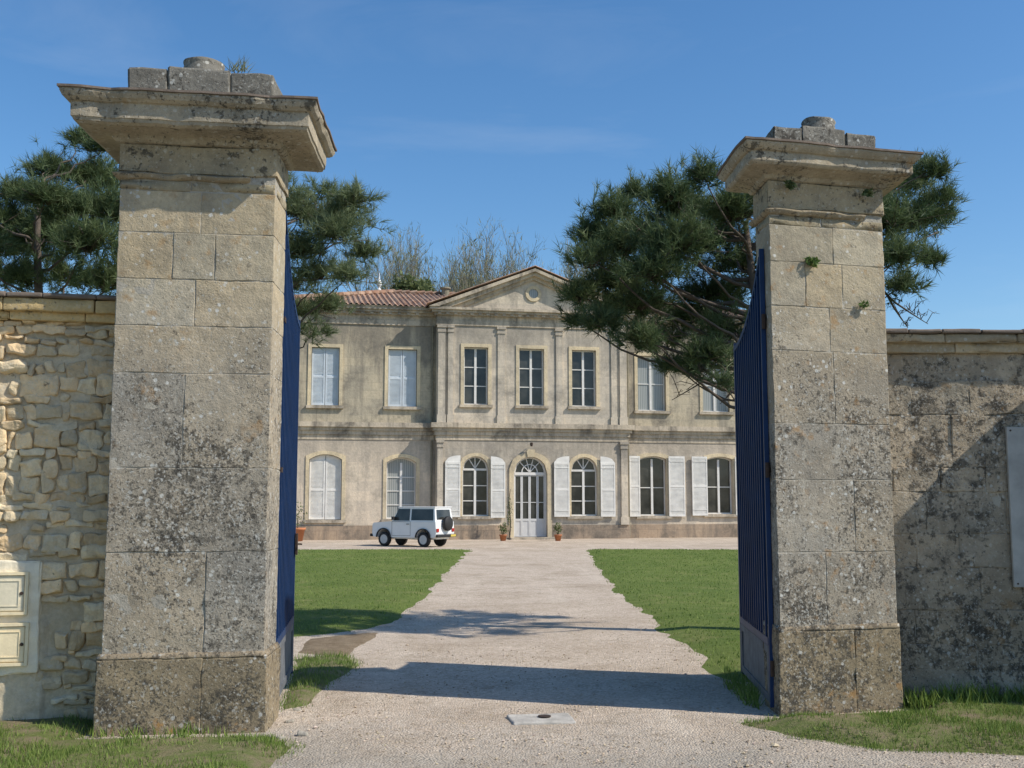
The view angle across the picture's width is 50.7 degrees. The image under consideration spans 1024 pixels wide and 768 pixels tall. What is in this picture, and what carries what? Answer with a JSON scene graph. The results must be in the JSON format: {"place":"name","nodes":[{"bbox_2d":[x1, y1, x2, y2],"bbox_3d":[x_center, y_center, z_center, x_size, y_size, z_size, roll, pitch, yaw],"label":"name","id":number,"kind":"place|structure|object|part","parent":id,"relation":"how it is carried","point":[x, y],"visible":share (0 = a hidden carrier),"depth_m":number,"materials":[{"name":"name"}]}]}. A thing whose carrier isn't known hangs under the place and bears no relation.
{"place":"outdoors","nodes":[
{"label":"outdoors","id":0,"kind":"place"},
{"bbox_2d":[0,713,305,767],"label":"verge","id":1,"kind":"structure","parent":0,"point":[217,750],"depth_m":6.92,"materials":[{"name":"green plant"}]},
{"bbox_2d":[43,722,229,738],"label":"tall weeds","id":2,"kind":"object","parent":1,"relation":"on","point":[184,731],"visible":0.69,"depth_m":7.47,"materials":[{"name":"green plant"}]},
{"bbox_2d":[294,548,472,637],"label":"lawn","id":3,"kind":"structure","parent":0,"point":[356,624],"depth_m":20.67,"materials":[{"name":"green plant"}]},
{"bbox_2d":[0,124,120,295],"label":"pine tree","id":4,"kind":"object","parent":3,"relation":"on","point":[53,212],"visible":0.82,"depth_m":15.92,"materials":[{"name":"green plant"}]},
{"bbox_2d":[286,170,398,350],"bbox_3d":[-3.909,-0.257,17.560,4.142,7.691,3.930,0,-6,0],"label":"pine tree","id":5,"kind":"object","parent":3,"relation":"on","point":[337,220],"visible":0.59,"depth_m":17.03,"materials":[{"name":"green plant"}]},
{"bbox_2d":[0,0,1023,329],"label":"sky","id":6,"kind":"structure","parent":0,"point":[511,111],"materials":[{"name":"blue"}]},
{"bbox_2d":[77,537,1023,767],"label":"gravel path","id":7,"kind":"structure","parent":0,"point":[501,583],"depth_m":9.44,"materials":[{"name":"beige gravel"}]},
{"bbox_2d":[276,735,285,738],"bbox_3d":[-1.607,2.465,7.519,0.071,0.037,0.047,0,-6,0],"label":"stone","id":8,"kind":"object","parent":7,"relation":"on","point":[282,736],"visible":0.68,"depth_m":7.50,"materials":[{"name":"beige stone"}]},
{"bbox_2d":[284,719,293,722],"bbox_3d":[-1.659,2.520,8.061,0.074,0.039,0.059,0,-6,0],"label":"stone","id":9,"kind":"object","parent":7,"relation":"on","point":[289,721],"visible":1,"depth_m":8.04,"materials":[{"name":"beige stone"}]},
{"bbox_2d":[296,502,306,540],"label":"potted plant","id":10,"kind":"object","parent":7,"relation":"on","point":[300,531],"visible":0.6,"depth_m":44.72,"materials":[{"name":"green plant"}]},
{"bbox_2d":[296,731,308,736],"bbox_3d":[-1.476,2.466,7.599,0.087,0.052,0.066,0,-6,0],"label":"stone","id":11,"kind":"object","parent":7,"relation":"on","point":[302,733],"visible":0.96,"depth_m":7.57,"materials":[{"name":"beige stone"}]},
{"bbox_2d":[282,656,358,708],"bbox_3d":[-1.885,2.729,10.013,0.900,0.056,3.200,0,-6,0],"label":"grass patch","id":12,"kind":"object","parent":7,"relation":"on","point":[308,694],"visible":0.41,"depth_m":9.91,"materials":[{"name":"plant"}]},
{"bbox_2d":[278,647,367,711],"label":"weedy grass","id":13,"kind":"structure","parent":12,"relation":"on","point":[304,658],"depth_m":10.23,"materials":[{"name":"green plant"}]},
{"bbox_2d":[298,633,376,655],"bbox_3d":[-2.026,3.010,12.566,1.080,0.033,2.400,0,-6,0],"label":"soil patch","id":14,"kind":"object","parent":7,"relation":"on","point":[349,643],"visible":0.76,"depth_m":12.38,"materials":[{"name":"brown soil"}]},
{"bbox_2d":[370,506,455,546],"bbox_3d":[-3.642,5.263,39.946,3.168,1.450,1.443,-4,-7,32],"label":"parked car","id":15,"kind":"object","parent":7,"relation":"on","point":[423,526],"visible":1,"depth_m":39.33,"materials":[{"name":"white paint"}]},
{"bbox_3d":[-4.040,4.795,39.624,0.739,0.431,0.046,-4,-7,32],"label":"side window","id":16,"kind":"part","parent":15,"relation":"part of","materials":[{"name":"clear glass"}]},
{"bbox_3d":[-3.241,4.737,39.129,1.003,0.405,0.044,-4,-7,32],"label":"side window","id":17,"kind":"part","parent":15,"relation":"part of","materials":[{"name":"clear glass"}]},
{"bbox_3d":[-2.492,4.749,39.280,0.045,0.361,0.880,-4,-7,32],"label":"rear window","id":18,"kind":"part","parent":15,"relation":"part of","materials":[{"name":"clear glass"}]},
{"bbox_2d":[498,522,506,540],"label":"potted plant","id":19,"kind":"object","parent":7,"relation":"on","point":[503,535],"visible":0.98,"depth_m":45.12,"materials":[{"name":"green plant"}]},
{"bbox_2d":[506,489,512,539],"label":"climbing shrub","id":20,"kind":"object","parent":7,"relation":"on","point":[509,508],"visible":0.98,"depth_m":46.55,"materials":[{"name":"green plant"}]},
{"bbox_2d":[507,713,575,724],"bbox_3d":[0.217,2.521,8.105,0.486,0.052,0.327,1,-6,-8],"label":"drain cover","id":21,"kind":"object","parent":7,"relation":"on","point":[546,719],"visible":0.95,"depth_m":8.04,"materials":[{"name":"concrete"}]},
{"bbox_2d":[553,522,562,540],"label":"potted plant","id":22,"kind":"object","parent":7,"relation":"on","point":[558,535],"visible":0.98,"depth_m":45.13,"materials":[{"name":"green plant"}]},
{"bbox_2d":[718,660,764,709],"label":"tall weeds","id":23,"kind":"object","parent":7,"relation":"on","point":[751,692],"visible":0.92,"depth_m":9.14,"materials":[{"name":"green plant"}]},
{"bbox_2d":[548,142,973,408],"bbox_3d":[3.263,-0.127,13.622,5.672,6.571,3.437,0,-6,0],"label":"pine tree","id":24,"kind":"object","parent":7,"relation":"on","point":[703,225],"visible":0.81,"depth_m":13.40,"materials":[{"name":"green plant"}]},
{"bbox_2d":[902,677,1023,710],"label":"tall weeds","id":25,"kind":"object","parent":7,"relation":"on","point":[913,700],"visible":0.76,"depth_m":8.54,"materials":[{"name":"green plant"}]},
{"bbox_2d":[586,548,750,681],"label":"lawn","id":26,"kind":"structure","parent":0,"point":[715,670],"depth_m":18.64,"materials":[{"name":"green plant"}]},
{"bbox_2d":[732,693,1023,755],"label":"verge","id":27,"kind":"structure","parent":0,"point":[789,723],"depth_m":7.52,"materials":[{"name":"green plant"}]},
{"label":"ground","id":28,"kind":"structure","parent":0,"visible":0},
{"bbox_2d":[0,291,115,719],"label":"rubble wall","id":29,"kind":"structure","parent":28,"relation":"on","point":[56,364],"depth_m":8.07,"materials":[{"name":"stone"}]},
{"bbox_2d":[0,572,28,614],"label":"meter box","id":30,"kind":"object","parent":29,"relation":"attached to","point":[14,591],"visible":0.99,"depth_m":7.88,"materials":[{"name":"beige paint"}]},
{"bbox_2d":[0,575,24,611],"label":"door","id":31,"kind":"structure","parent":30,"relation":"in","point":[12,587],"depth_m":7.88,"materials":[{"name":"paint"}]},
{"bbox_2d":[0,622,29,666],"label":"meter box","id":32,"kind":"object","parent":29,"relation":"attached to","point":[14,642],"visible":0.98,"depth_m":7.84,"materials":[{"name":"beige paint"}]},
{"bbox_2d":[0,626,24,662],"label":"door","id":33,"kind":"structure","parent":32,"relation":"in","point":[12,639],"depth_m":7.84,"materials":[{"name":"beige paint"}]},
{"bbox_2d":[57,57,336,736],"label":"gate pillar","id":34,"kind":"structure","parent":28,"relation":"on","point":[207,154],"depth_m":7.90,"materials":[{"name":"stone"}]},
{"bbox_2d":[219,53,255,72],"bbox_3d":[-2.122,-2.507,8.425,0.300,0.138,0.177,-1,-6,6],"label":"wall plant","id":35,"kind":"object","parent":34,"relation":"attached to","point":[241,68],"depth_m":8.41,"materials":[{"name":"green plant"}]},
{"bbox_2d":[276,211,301,696],"bbox_3d":[-1.927,0.627,9.434,0.115,3.996,1.932,1,-6,-7],"label":"gate leaf","id":36,"kind":"object","parent":34,"relation":"attached to","point":[288,543],"visible":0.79,"depth_m":9.34,"materials":[{"name":"blue paint"}]},
{"bbox_2d":[327,224,448,290],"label":"budding tree","id":37,"kind":"object","parent":28,"relation":"on","point":[366,287],"visible":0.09,"depth_m":73.23,"materials":[{"name":"grey plant"}]},
{"bbox_2d":[371,239,426,288],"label":"budding tree","id":38,"kind":"object","parent":28,"relation":"on","point":[395,265],"visible":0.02,"depth_m":73.61,"materials":[{"name":"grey plant"}]},
{"bbox_2d":[376,270,435,291],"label":"evergreen tree","id":39,"kind":"object","parent":28,"relation":"on","point":[420,284],"visible":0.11,"depth_m":63.39,"materials":[{"name":"green plant"}]},
{"bbox_2d":[361,221,454,291],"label":"budding tree","id":40,"kind":"object","parent":28,"relation":"on","point":[405,268],"visible":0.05,"depth_m":69.98,"materials":[{"name":"grey plant"}]},
{"bbox_2d":[392,230,519,292],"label":"budding tree","id":41,"kind":"object","parent":28,"relation":"on","point":[451,284],"visible":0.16,"depth_m":69.12,"materials":[{"name":"green plant"}]},
{"bbox_2d":[422,238,524,291],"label":"budding tree","id":42,"kind":"object","parent":28,"relation":"on","point":[466,266],"visible":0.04,"depth_m":74.82,"materials":[{"name":"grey plant"}]},
{"bbox_2d":[431,215,552,291],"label":"budding tree","id":43,"kind":"object","parent":28,"relation":"on","point":[488,247],"visible":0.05,"depth_m":74.65,"materials":[{"name":"grey plant"}]},
{"bbox_2d":[458,225,554,281],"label":"budding tree","id":44,"kind":"object","parent":28,"relation":"on","point":[525,249],"visible":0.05,"depth_m":74.30,"materials":[{"name":"grey plant"}]},
{"bbox_2d":[294,265,744,539],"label":"chateau","id":45,"kind":"structure","parent":28,"relation":"on","point":[471,407],"depth_m":47.88,"materials":[{"name":"stone"}]},
{"bbox_2d":[303,451,345,522],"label":"window","id":46,"kind":"structure","parent":45,"relation":"in","point":[324,475],"depth_m":46.55,"materials":[{"name":"white paint"}]},
{"bbox_2d":[306,343,343,408],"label":"window","id":47,"kind":"structure","parent":45,"relation":"in","point":[325,375],"depth_m":47.05,"materials":[{"name":"white paint"}]},
{"bbox_2d":[381,454,419,521],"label":"window","id":48,"kind":"structure","parent":45,"relation":"in","point":[401,476],"depth_m":47.27,"materials":[{"name":"grey glass"}]},
{"bbox_2d":[383,345,420,409],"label":"window","id":49,"kind":"structure","parent":45,"relation":"in","point":[400,365],"depth_m":47.69,"materials":[{"name":"white paint"}]},
{"bbox_2d":[459,343,492,407],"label":"window","id":50,"kind":"structure","parent":45,"relation":"in","point":[473,360],"depth_m":47.91,"materials":[{"name":"grey glass"}]},
{"bbox_2d":[458,453,493,518],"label":"window","id":51,"kind":"structure","parent":45,"relation":"in","point":[474,470],"depth_m":47.39,"materials":[{"name":"grey glass"}]},
{"bbox_2d":[515,345,548,408],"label":"window","id":52,"kind":"structure","parent":45,"relation":"in","point":[529,361],"depth_m":48.39,"materials":[{"name":"glass"}]},
{"bbox_2d":[568,346,600,409],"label":"window","id":53,"kind":"structure","parent":45,"relation":"in","point":[581,363],"depth_m":48.84,"materials":[{"name":"glass"}]},
{"bbox_2d":[567,454,602,518],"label":"window","id":54,"kind":"structure","parent":45,"relation":"in","point":[582,471],"depth_m":48.32,"materials":[{"name":"grey glass"}]},
{"bbox_2d":[634,352,670,413],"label":"window","id":55,"kind":"structure","parent":45,"relation":"in","point":[649,386],"depth_m":49.94,"materials":[{"name":"white paint"}]},
{"bbox_2d":[636,453,671,518],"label":"window","id":56,"kind":"structure","parent":45,"relation":"in","point":[652,469],"depth_m":49.47,"materials":[{"name":"glass"}]},
{"bbox_2d":[699,356,734,414],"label":"window","id":57,"kind":"structure","parent":45,"relation":"in","point":[709,404],"depth_m":50.47,"materials":[{"name":"white glass"}]},
{"bbox_2d":[704,453,736,516],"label":"window","id":58,"kind":"structure","parent":45,"relation":"in","point":[718,467],"depth_m":50.09,"materials":[{"name":"grey glass"}]},
{"bbox_2d":[549,241,595,279],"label":"budding tree","id":59,"kind":"object","parent":28,"relation":"on","point":[579,268],"visible":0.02,"depth_m":75.54,"materials":[{"name":"grey plant"}]},
{"bbox_2d":[548,231,618,293],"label":"budding tree","id":60,"kind":"object","parent":28,"relation":"on","point":[572,266],"depth_m":69.17,"materials":[{"name":"grey plant"}]},
{"bbox_2d":[716,115,923,715],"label":"gate pillar","id":61,"kind":"structure","parent":28,"relation":"on","point":[836,637],"depth_m":8.64,"materials":[{"name":"stone"}]},
{"bbox_2d":[733,249,773,707],"bbox_3d":[2.136,0.800,9.453,0.115,3.656,1.731,0,-6,4],"label":"gate leaf","id":62,"kind":"object","parent":61,"relation":"attached to","point":[753,470],"visible":0.98,"depth_m":9.21,"materials":[{"name":"blue paint"}]},
{"bbox_2d":[784,180,796,190],"bbox_3d":[2.238,-1.603,8.686,0.119,0.113,0.101,0,-6,0],"label":"wall plant","id":63,"kind":"object","parent":61,"relation":"attached to","point":[791,185],"depth_m":8.68,"materials":[{"name":"green plant"}]},
{"bbox_2d":[803,256,820,267],"bbox_3d":[2.422,-0.993,8.724,0.144,0.108,0.098,0,-6,0],"label":"wall plant","id":64,"kind":"object","parent":61,"relation":"attached to","point":[812,261],"depth_m":8.71,"materials":[{"name":"green plant"}]},
{"bbox_2d":[858,299,869,308],"bbox_3d":[2.863,-0.649,8.812,0.107,0.086,0.082,0,-6,0],"label":"wall plant","id":65,"kind":"object","parent":61,"relation":"attached to","point":[862,305],"depth_m":8.80,"materials":[{"name":"green plant"}]},
{"bbox_2d":[861,185,875,197],"bbox_3d":[2.927,-1.575,8.864,0.107,0.099,0.101,5,-8,-39],"label":"wall plant","id":66,"kind":"object","parent":61,"relation":"attached to","point":[868,192],"depth_m":8.85,"materials":[{"name":"green plant"}]},
{"bbox_2d":[886,328,1023,699],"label":"boundary wall","id":67,"kind":"structure","parent":28,"relation":"on","point":[956,402],"depth_m":8.93,"materials":[{"name":"stone"}]},
{"bbox_2d":[1005,427,1023,586],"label":"wall plaque","id":68,"kind":"object","parent":67,"relation":"attached to","point":[1015,451],"depth_m":8.89,"materials":[{"name":"paint"}]}
]}

